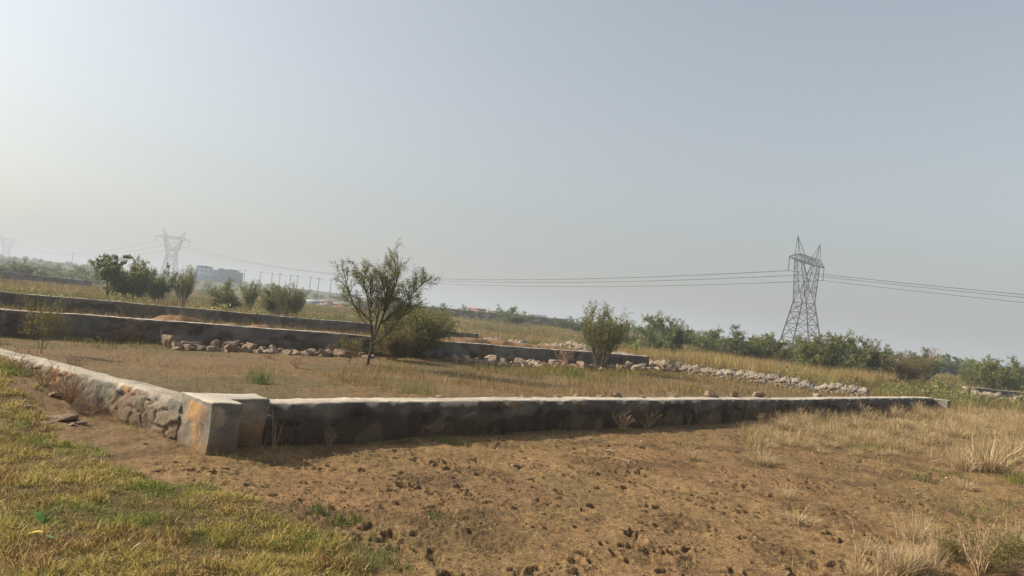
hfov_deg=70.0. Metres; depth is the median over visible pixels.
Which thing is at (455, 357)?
broken stone
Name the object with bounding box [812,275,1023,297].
power line
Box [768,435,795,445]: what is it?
dry tussock
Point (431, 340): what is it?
twiggy shrub
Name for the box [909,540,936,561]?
dry tussock
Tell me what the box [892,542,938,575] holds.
dry tussock
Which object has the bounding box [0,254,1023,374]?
scrub
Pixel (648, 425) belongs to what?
dead weed
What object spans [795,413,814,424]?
dry tussock
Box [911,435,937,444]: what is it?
dry tussock
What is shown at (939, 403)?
end pillar
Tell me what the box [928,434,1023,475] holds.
dry tussock
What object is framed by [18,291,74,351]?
thorn sapling
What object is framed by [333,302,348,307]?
painted wall
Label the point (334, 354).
broken stone
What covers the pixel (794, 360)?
thorn bush
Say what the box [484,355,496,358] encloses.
broken stone
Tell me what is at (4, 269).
thorn tree
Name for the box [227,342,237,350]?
broken stone
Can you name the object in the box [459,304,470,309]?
thorn tree
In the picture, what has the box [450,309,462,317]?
thorn tree
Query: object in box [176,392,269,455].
corner pillar
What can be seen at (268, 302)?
thorn bush
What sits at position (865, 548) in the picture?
dry tussock
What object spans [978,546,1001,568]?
dry tussock
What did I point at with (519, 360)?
broken stone
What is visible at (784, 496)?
dry tussock
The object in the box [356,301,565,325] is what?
boundary wall
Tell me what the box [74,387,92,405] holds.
thorny twigs
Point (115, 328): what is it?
boundary wall
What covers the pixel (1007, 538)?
dry tussock
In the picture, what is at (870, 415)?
dry tussock
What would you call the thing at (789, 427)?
dry tussock
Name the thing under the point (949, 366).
thorn tree
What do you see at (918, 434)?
dry tussock
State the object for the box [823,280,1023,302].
power line
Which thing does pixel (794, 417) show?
dry tussock
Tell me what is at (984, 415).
dry tussock
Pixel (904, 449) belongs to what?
dry tussock
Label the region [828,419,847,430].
dry tussock
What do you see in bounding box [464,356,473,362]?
broken stone
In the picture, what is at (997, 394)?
dry stone wall
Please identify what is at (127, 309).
boundary wall
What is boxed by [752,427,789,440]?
dry tussock
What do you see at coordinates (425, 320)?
thorn bush
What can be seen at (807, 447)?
dry tussock
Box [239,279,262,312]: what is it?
thorn bush
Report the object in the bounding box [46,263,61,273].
thorn tree
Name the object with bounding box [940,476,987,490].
dry tussock
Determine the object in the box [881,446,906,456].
dry tussock
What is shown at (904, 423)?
dry tussock
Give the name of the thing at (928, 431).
dry tussock
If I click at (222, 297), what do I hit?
thorn bush
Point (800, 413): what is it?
dead weed
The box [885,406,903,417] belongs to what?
dry tussock
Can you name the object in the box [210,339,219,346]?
broken stone
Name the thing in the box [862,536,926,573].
dry tussock
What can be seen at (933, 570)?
dry tussock
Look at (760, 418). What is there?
dead weed
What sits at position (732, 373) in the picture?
dry stone wall
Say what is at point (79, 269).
thorn bush
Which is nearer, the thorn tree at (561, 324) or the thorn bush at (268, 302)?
the thorn bush at (268, 302)
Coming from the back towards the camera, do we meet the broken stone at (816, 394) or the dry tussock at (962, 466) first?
the broken stone at (816, 394)
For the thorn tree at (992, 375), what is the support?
on the ground at (104, 430)
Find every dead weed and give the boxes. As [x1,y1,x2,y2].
[268,411,283,448]
[324,433,336,444]
[612,410,635,430]
[638,410,662,427]
[756,411,764,422]
[762,411,773,419]
[786,501,817,524]
[796,406,806,416]
[846,515,870,562]
[858,401,872,414]
[872,537,901,575]
[913,399,925,406]
[956,524,998,575]
[967,514,1003,547]
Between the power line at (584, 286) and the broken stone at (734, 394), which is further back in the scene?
the power line at (584, 286)
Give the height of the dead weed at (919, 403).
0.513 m
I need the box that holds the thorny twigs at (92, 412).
[65,401,103,415]
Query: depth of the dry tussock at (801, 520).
6.94 m
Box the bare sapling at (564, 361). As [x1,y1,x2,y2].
[553,349,573,372]
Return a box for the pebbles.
[159,423,1023,574]
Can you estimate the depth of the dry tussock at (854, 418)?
17.62 m
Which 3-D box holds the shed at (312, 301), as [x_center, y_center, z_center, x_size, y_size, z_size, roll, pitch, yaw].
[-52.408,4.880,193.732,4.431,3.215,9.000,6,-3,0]
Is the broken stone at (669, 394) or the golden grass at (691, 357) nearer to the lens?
the broken stone at (669, 394)
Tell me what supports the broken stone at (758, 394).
on the boundary wall at (313, 421)
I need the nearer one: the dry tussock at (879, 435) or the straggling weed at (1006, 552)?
the straggling weed at (1006, 552)
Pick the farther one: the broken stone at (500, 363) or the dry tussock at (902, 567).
the broken stone at (500, 363)
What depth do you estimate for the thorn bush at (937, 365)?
59.25 m
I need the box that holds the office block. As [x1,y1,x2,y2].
[194,265,242,283]
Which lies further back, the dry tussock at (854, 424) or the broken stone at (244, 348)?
the broken stone at (244, 348)
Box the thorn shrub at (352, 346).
[326,332,369,362]
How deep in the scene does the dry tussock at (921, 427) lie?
17.64 m
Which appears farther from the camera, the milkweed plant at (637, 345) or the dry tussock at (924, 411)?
the milkweed plant at (637, 345)
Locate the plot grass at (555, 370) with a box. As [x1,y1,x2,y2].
[0,335,1006,406]
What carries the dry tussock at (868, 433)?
on the ground at (104, 430)
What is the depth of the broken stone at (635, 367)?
32.01 m
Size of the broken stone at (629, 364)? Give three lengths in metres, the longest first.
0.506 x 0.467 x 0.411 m
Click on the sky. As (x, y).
(460, 132)
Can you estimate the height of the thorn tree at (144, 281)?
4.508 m
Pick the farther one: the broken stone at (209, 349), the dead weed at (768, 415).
the broken stone at (209, 349)
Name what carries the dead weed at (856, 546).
on the ground at (104, 430)
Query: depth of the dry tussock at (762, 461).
10.09 m
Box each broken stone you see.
[20,404,30,408]
[46,413,78,421]
[49,392,67,395]
[73,401,88,413]
[76,420,86,424]
[161,332,180,344]
[163,333,173,345]
[171,341,182,348]
[173,347,184,350]
[179,337,190,348]
[186,346,196,350]
[190,342,199,348]
[197,345,205,350]
[205,347,212,351]
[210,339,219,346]
[222,340,239,345]
[222,344,233,351]
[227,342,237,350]
[241,345,247,352]
[246,342,256,349]
[266,349,274,353]
[281,349,290,354]
[301,349,313,355]
[318,349,326,356]
[332,349,344,356]
[451,354,459,360]
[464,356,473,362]
[480,359,488,364]
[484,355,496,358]
[497,360,504,365]
[514,358,526,365]
[522,361,530,367]
[580,362,591,368]
[606,364,614,369]
[612,393,621,397]
[620,458,630,463]
[623,361,632,368]
[630,364,640,369]
[667,392,677,397]
[704,390,718,397]
[730,391,738,396]
[752,391,765,396]
[812,393,821,396]
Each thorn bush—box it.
[69,266,93,275]
[206,277,244,311]
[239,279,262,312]
[256,282,285,314]
[272,281,307,316]
[369,321,415,359]
[372,297,462,357]
[604,322,640,348]
[638,325,662,350]
[747,331,796,361]
[785,333,807,361]
[791,357,805,365]
[878,350,938,382]
[900,347,946,383]
[920,346,940,362]
[956,356,986,387]
[1003,355,1023,391]
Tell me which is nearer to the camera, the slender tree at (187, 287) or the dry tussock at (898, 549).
the dry tussock at (898, 549)
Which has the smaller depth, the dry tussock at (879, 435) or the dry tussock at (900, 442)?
the dry tussock at (900, 442)
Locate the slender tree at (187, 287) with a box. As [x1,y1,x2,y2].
[173,265,200,306]
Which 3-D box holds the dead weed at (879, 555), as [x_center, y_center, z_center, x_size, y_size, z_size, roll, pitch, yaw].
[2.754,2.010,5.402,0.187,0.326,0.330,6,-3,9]
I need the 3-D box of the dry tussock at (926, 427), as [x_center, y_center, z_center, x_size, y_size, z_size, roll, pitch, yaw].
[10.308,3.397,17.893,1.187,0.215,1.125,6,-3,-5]
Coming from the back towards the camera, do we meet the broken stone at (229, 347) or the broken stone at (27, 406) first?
the broken stone at (229, 347)
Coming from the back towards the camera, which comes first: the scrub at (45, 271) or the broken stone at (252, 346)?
the scrub at (45, 271)
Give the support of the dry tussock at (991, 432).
on the ground at (104, 430)
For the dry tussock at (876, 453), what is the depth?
12.37 m
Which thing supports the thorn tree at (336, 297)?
on the ground at (104, 430)
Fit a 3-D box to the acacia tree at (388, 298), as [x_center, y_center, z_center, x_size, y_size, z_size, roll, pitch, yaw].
[-3.509,0.373,19.896,2.798,3.561,2.165,8,-3,-34]
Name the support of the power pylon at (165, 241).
on the ground at (104, 430)
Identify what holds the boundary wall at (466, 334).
on the ground at (104, 430)
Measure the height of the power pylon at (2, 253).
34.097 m
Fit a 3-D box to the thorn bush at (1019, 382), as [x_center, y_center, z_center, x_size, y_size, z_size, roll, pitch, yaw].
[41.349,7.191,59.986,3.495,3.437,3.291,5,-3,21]
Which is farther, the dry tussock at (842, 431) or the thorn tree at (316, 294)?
the thorn tree at (316, 294)
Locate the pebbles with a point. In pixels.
(646, 495)
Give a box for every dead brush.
[63,352,89,366]
[262,353,278,358]
[289,354,306,367]
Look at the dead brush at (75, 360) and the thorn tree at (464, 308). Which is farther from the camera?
the thorn tree at (464, 308)
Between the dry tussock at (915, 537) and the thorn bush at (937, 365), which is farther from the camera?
the thorn bush at (937, 365)
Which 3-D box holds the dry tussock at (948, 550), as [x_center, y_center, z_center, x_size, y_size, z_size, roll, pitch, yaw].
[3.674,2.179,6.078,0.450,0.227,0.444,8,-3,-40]
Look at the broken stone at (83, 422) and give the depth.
7.79 m
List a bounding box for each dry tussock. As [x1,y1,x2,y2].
[677,445,701,461]
[746,445,780,467]
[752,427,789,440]
[753,419,770,430]
[758,481,808,501]
[762,439,781,448]
[766,418,797,429]
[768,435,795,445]
[770,424,805,430]
[774,414,805,426]
[774,507,826,528]
[784,410,814,423]
[793,438,817,450]
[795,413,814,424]
[800,422,828,436]
[801,440,822,451]
[803,445,834,453]
[815,425,836,432]
[815,437,845,447]
[821,552,878,575]
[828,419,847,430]
[836,433,854,445]
[837,428,858,435]
[840,410,870,424]
[843,447,870,457]
[846,419,869,427]
[846,428,859,439]
[850,531,885,556]
[853,426,881,438]
[853,441,875,451]
[855,409,888,419]
[862,428,877,438]
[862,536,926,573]
[864,538,942,575]
[868,430,891,438]
[872,423,916,436]
[872,450,888,455]
[879,414,917,423]
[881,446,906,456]
[884,503,955,544]
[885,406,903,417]
[885,436,917,445]
[887,538,918,558]
[888,437,915,448]
[891,415,918,428]
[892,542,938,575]
[893,444,921,452]
[896,409,917,419]
[898,431,922,438]
[904,541,962,575]
[906,421,939,432]
[909,531,950,567]
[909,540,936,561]
[911,429,943,436]
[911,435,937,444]
[912,424,928,435]
[913,406,932,418]
[913,431,934,440]
[916,422,945,430]
[923,434,952,444]
[926,533,965,558]
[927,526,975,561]
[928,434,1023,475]
[931,534,966,561]
[933,446,994,473]
[934,422,980,438]
[939,417,953,425]
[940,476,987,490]
[943,424,957,437]
[951,412,979,422]
[951,549,998,572]
[967,420,998,427]
[973,522,1011,550]
[974,411,998,418]
[978,425,1010,437]
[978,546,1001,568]
[979,525,1021,553]
[982,425,1023,465]
[985,423,1011,435]
[987,543,1014,564]
[989,409,1023,418]
[991,519,1023,548]
[993,558,1023,575]
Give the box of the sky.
[0,0,1023,367]
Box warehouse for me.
[513,313,546,317]
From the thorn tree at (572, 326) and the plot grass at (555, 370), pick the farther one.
the thorn tree at (572, 326)
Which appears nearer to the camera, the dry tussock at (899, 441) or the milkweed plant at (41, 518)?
the milkweed plant at (41, 518)
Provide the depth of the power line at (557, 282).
276.65 m
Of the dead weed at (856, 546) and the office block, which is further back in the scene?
the office block
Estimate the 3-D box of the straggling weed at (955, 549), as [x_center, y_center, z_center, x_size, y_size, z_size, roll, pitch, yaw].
[3.625,2.132,5.944,0.455,0.278,0.514,8,-3,-38]
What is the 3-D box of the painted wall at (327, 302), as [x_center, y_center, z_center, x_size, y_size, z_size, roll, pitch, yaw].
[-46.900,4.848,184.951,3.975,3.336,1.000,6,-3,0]
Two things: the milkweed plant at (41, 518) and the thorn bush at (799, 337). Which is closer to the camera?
the milkweed plant at (41, 518)
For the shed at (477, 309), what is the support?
on the ground at (104, 430)
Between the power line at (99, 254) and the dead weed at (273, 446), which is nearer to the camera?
the dead weed at (273, 446)
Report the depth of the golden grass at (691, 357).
40.98 m
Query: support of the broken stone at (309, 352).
on the ground at (104, 430)
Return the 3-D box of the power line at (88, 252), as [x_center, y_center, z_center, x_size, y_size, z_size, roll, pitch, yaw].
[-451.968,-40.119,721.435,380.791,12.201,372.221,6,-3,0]
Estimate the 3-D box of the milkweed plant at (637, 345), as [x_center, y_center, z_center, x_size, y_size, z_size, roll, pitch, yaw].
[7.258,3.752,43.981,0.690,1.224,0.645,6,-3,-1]
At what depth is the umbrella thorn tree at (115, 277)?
53.32 m
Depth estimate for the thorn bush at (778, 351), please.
57.38 m
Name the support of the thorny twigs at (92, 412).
on the ground at (104, 430)
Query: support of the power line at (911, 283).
attached to the power pylon at (804, 284)
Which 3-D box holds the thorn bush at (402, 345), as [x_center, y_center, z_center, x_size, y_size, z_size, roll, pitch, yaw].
[-3.640,1.620,22.692,1.644,1.309,1.720,8,-3,-31]
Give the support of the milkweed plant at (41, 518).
on the ground at (104, 430)
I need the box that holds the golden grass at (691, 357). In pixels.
[615,341,923,384]
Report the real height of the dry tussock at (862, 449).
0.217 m
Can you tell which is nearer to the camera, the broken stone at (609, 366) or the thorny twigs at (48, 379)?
the thorny twigs at (48, 379)
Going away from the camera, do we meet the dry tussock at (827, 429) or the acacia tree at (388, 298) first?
the dry tussock at (827, 429)
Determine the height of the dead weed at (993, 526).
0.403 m
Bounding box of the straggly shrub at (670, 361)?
[663,354,683,369]
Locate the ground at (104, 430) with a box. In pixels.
[0,256,1023,575]
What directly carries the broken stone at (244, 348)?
on the ground at (104, 430)
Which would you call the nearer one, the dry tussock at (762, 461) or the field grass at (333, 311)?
the dry tussock at (762, 461)
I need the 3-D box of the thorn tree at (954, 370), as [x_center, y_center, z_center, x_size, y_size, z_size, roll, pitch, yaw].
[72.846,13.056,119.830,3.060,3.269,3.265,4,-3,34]
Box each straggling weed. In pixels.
[929,528,996,562]
[934,504,1023,575]
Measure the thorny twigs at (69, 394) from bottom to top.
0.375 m
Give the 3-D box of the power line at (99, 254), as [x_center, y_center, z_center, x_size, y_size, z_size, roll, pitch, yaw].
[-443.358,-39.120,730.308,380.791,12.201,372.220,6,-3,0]
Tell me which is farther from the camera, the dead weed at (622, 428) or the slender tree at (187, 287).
the slender tree at (187, 287)
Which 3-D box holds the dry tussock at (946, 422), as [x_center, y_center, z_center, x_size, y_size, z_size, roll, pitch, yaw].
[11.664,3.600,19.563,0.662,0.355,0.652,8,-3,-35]
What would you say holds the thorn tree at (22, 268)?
on the ground at (104, 430)
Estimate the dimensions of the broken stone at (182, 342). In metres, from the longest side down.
0.408 x 0.399 x 0.228 m
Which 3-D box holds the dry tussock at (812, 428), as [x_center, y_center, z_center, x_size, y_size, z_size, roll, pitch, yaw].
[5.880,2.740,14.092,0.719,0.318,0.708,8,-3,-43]
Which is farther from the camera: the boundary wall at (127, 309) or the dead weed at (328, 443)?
the boundary wall at (127, 309)
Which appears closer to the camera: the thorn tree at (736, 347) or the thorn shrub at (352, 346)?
the thorn shrub at (352, 346)
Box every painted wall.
[319,300,335,305]
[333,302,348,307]
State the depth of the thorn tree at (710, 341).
61.30 m
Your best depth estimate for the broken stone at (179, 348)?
18.43 m
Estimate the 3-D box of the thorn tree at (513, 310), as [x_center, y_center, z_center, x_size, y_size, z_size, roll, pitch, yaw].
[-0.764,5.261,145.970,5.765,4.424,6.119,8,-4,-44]
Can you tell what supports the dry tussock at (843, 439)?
on the ground at (104, 430)
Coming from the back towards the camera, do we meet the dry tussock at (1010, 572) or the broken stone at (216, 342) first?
the broken stone at (216, 342)
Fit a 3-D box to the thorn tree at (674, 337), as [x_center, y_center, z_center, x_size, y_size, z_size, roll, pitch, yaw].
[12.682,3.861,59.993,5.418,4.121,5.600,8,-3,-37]
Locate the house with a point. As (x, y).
(442, 305)
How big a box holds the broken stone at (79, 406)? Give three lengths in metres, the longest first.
0.220 x 0.218 x 0.072 m
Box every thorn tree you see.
[0,261,24,271]
[7,258,38,274]
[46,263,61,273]
[86,252,143,296]
[120,254,157,300]
[144,263,177,304]
[294,287,311,296]
[312,293,325,298]
[330,295,344,299]
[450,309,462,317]
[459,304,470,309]
[494,304,521,323]
[501,311,534,324]
[548,319,558,326]
[553,316,574,328]
[565,318,587,331]
[629,312,696,353]
[683,323,731,354]
[715,324,771,360]
[791,330,856,371]
[828,330,897,375]
[883,344,907,358]
[935,353,956,374]
[947,359,966,375]
[964,354,1019,389]
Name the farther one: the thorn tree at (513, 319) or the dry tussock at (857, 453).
the thorn tree at (513, 319)
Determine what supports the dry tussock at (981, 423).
on the ground at (104, 430)
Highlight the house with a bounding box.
[436,303,446,307]
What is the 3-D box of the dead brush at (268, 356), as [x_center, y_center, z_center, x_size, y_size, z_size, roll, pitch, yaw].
[-6.140,1.711,18.542,0.455,0.202,0.564,6,-3,-9]
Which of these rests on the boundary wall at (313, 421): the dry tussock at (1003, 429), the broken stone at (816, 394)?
the broken stone at (816, 394)
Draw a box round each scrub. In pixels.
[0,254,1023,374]
[0,275,1023,408]
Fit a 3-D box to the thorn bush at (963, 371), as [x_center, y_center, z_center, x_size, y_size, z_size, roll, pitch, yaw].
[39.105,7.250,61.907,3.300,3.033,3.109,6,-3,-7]
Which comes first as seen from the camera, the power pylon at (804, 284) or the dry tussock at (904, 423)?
the dry tussock at (904, 423)
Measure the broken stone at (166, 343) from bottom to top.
0.503 m
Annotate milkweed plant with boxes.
[29,507,55,540]
[628,340,638,353]
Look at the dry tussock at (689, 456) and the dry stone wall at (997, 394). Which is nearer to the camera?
the dry tussock at (689, 456)
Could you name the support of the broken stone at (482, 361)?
on the ground at (104, 430)
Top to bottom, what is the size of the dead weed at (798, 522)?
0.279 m
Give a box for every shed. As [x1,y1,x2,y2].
[306,300,321,303]
[470,307,486,311]
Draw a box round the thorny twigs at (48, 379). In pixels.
[15,358,58,385]
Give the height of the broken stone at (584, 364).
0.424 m
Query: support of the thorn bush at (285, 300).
on the ground at (104, 430)
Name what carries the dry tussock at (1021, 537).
on the ground at (104, 430)
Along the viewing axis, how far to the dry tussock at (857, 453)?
11.80 m
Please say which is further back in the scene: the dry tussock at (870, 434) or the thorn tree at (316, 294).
the thorn tree at (316, 294)
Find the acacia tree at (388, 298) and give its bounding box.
[327,238,442,364]
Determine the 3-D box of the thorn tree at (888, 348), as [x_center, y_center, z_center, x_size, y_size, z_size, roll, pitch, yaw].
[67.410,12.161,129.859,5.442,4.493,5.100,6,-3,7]
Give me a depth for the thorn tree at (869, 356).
51.39 m
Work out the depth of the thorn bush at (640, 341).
65.59 m
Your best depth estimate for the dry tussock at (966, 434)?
16.81 m
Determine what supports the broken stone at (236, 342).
on the ground at (104, 430)
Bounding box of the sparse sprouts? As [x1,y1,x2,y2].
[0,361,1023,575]
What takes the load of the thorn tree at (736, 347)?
on the ground at (104, 430)
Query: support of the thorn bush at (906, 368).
on the ground at (104, 430)
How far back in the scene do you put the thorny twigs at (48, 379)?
8.93 m
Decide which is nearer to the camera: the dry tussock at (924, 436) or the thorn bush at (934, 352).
the dry tussock at (924, 436)
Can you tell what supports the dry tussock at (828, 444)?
on the ground at (104, 430)
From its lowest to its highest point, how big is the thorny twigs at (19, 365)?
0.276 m
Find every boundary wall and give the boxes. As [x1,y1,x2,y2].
[0,271,91,288]
[0,291,374,334]
[0,308,649,366]
[0,348,181,439]
[262,396,934,446]
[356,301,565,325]
[437,331,478,338]
[962,386,1023,396]
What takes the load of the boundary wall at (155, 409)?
on the ground at (104, 430)
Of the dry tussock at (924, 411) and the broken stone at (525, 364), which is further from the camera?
the broken stone at (525, 364)
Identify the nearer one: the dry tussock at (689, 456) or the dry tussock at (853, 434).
the dry tussock at (689, 456)
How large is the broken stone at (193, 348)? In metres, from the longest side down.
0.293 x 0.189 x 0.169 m
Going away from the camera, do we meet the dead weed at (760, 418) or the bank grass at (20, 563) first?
the bank grass at (20, 563)
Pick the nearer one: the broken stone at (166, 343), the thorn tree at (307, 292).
the broken stone at (166, 343)
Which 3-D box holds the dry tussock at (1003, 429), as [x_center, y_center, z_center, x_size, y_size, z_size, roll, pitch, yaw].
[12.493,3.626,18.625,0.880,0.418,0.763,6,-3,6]
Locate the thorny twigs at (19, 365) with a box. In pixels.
[0,352,34,368]
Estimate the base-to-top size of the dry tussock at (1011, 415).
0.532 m
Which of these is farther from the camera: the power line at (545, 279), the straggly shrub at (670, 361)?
the power line at (545, 279)
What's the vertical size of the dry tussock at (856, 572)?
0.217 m
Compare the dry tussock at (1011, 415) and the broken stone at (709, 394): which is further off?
the dry tussock at (1011, 415)
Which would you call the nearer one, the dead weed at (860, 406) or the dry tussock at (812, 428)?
the dry tussock at (812, 428)
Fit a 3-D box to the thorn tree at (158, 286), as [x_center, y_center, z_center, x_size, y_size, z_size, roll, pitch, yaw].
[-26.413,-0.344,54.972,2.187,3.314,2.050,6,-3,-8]
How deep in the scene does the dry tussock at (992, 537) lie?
6.42 m
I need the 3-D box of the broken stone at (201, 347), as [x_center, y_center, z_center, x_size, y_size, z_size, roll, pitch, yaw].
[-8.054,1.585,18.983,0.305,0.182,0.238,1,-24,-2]
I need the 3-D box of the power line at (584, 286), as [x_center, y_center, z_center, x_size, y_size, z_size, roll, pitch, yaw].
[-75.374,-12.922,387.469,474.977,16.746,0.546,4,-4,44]
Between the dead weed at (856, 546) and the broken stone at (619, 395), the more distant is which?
the broken stone at (619, 395)
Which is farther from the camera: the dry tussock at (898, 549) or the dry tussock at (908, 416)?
the dry tussock at (908, 416)
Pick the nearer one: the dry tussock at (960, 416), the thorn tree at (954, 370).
the dry tussock at (960, 416)
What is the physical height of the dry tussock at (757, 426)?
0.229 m
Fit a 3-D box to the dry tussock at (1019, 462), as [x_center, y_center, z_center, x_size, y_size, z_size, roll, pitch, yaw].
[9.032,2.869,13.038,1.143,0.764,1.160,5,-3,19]
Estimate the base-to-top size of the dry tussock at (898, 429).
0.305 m
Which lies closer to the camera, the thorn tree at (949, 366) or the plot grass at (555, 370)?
the plot grass at (555, 370)
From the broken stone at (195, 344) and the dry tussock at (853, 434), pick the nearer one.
the dry tussock at (853, 434)
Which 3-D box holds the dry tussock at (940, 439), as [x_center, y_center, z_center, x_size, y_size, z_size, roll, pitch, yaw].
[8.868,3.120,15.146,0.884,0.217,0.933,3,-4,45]
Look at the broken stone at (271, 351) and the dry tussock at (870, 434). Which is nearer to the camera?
the dry tussock at (870, 434)
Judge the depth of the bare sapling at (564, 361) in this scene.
25.19 m
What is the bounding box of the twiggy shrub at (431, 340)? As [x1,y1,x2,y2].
[419,320,443,357]
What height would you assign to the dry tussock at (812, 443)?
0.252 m
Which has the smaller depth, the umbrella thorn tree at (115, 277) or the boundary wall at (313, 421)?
the boundary wall at (313, 421)
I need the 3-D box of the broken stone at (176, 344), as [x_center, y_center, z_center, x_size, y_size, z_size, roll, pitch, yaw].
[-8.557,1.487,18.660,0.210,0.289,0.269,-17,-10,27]
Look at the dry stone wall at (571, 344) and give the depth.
40.34 m
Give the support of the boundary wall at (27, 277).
on the ground at (104, 430)
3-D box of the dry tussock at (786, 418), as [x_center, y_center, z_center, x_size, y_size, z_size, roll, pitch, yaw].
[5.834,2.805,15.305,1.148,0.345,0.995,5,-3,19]
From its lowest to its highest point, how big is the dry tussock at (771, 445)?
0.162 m
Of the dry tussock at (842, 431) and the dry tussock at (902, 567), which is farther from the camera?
the dry tussock at (842, 431)
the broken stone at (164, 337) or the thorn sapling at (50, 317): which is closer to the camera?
the thorn sapling at (50, 317)
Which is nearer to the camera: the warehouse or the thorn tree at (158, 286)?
the thorn tree at (158, 286)
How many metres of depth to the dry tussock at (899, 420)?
18.66 m
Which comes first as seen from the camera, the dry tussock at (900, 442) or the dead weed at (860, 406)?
the dry tussock at (900, 442)
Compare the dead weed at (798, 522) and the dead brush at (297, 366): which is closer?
the dead weed at (798, 522)
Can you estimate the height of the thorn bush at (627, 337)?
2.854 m
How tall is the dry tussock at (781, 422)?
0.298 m
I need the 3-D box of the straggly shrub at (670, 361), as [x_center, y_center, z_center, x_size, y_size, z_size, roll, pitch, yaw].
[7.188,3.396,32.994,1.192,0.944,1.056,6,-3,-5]
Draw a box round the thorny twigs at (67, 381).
[49,362,88,401]
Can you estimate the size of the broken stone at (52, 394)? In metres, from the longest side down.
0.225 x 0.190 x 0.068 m
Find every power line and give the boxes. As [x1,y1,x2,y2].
[0,241,155,253]
[9,243,172,254]
[156,241,787,279]
[173,243,804,282]
[190,246,822,286]
[788,270,1023,294]
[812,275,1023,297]
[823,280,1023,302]
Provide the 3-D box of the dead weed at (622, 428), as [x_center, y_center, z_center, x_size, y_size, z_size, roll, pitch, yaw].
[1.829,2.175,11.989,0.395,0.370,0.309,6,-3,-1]
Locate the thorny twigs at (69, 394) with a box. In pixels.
[49,372,92,402]
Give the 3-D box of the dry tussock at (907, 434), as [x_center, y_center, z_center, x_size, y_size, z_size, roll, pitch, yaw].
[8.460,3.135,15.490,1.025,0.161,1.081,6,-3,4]
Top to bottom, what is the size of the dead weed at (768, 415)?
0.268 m
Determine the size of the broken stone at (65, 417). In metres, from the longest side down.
0.323 x 0.223 x 0.080 m
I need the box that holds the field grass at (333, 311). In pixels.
[0,277,1023,414]
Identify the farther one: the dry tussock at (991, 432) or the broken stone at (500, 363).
the broken stone at (500, 363)
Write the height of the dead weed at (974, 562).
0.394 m
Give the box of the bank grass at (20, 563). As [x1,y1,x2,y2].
[0,355,389,575]
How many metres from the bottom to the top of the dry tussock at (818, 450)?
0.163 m
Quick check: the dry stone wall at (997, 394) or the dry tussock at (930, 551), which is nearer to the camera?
the dry tussock at (930, 551)
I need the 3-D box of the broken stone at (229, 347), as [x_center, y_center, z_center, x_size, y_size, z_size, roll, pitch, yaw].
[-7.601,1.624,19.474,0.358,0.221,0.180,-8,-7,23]
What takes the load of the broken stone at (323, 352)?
on the ground at (104, 430)
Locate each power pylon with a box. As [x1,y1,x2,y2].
[1,236,14,256]
[157,228,186,274]
[779,236,823,344]
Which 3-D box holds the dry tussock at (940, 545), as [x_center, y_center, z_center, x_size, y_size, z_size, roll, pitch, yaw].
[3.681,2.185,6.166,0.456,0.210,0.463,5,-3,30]
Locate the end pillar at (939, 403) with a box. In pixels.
[933,398,950,410]
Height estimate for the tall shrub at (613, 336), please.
2.888 m
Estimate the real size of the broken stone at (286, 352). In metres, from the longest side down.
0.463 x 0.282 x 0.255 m
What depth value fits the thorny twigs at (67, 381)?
8.56 m
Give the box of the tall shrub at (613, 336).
[573,300,636,367]
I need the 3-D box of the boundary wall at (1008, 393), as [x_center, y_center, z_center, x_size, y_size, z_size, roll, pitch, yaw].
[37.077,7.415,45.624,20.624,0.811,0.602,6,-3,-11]
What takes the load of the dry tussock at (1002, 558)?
on the ground at (104, 430)
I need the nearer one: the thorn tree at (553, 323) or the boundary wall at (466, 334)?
the boundary wall at (466, 334)
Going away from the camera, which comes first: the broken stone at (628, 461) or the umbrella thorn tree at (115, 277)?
the broken stone at (628, 461)
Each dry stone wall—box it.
[482,337,678,363]
[674,362,868,396]
[971,388,1023,402]

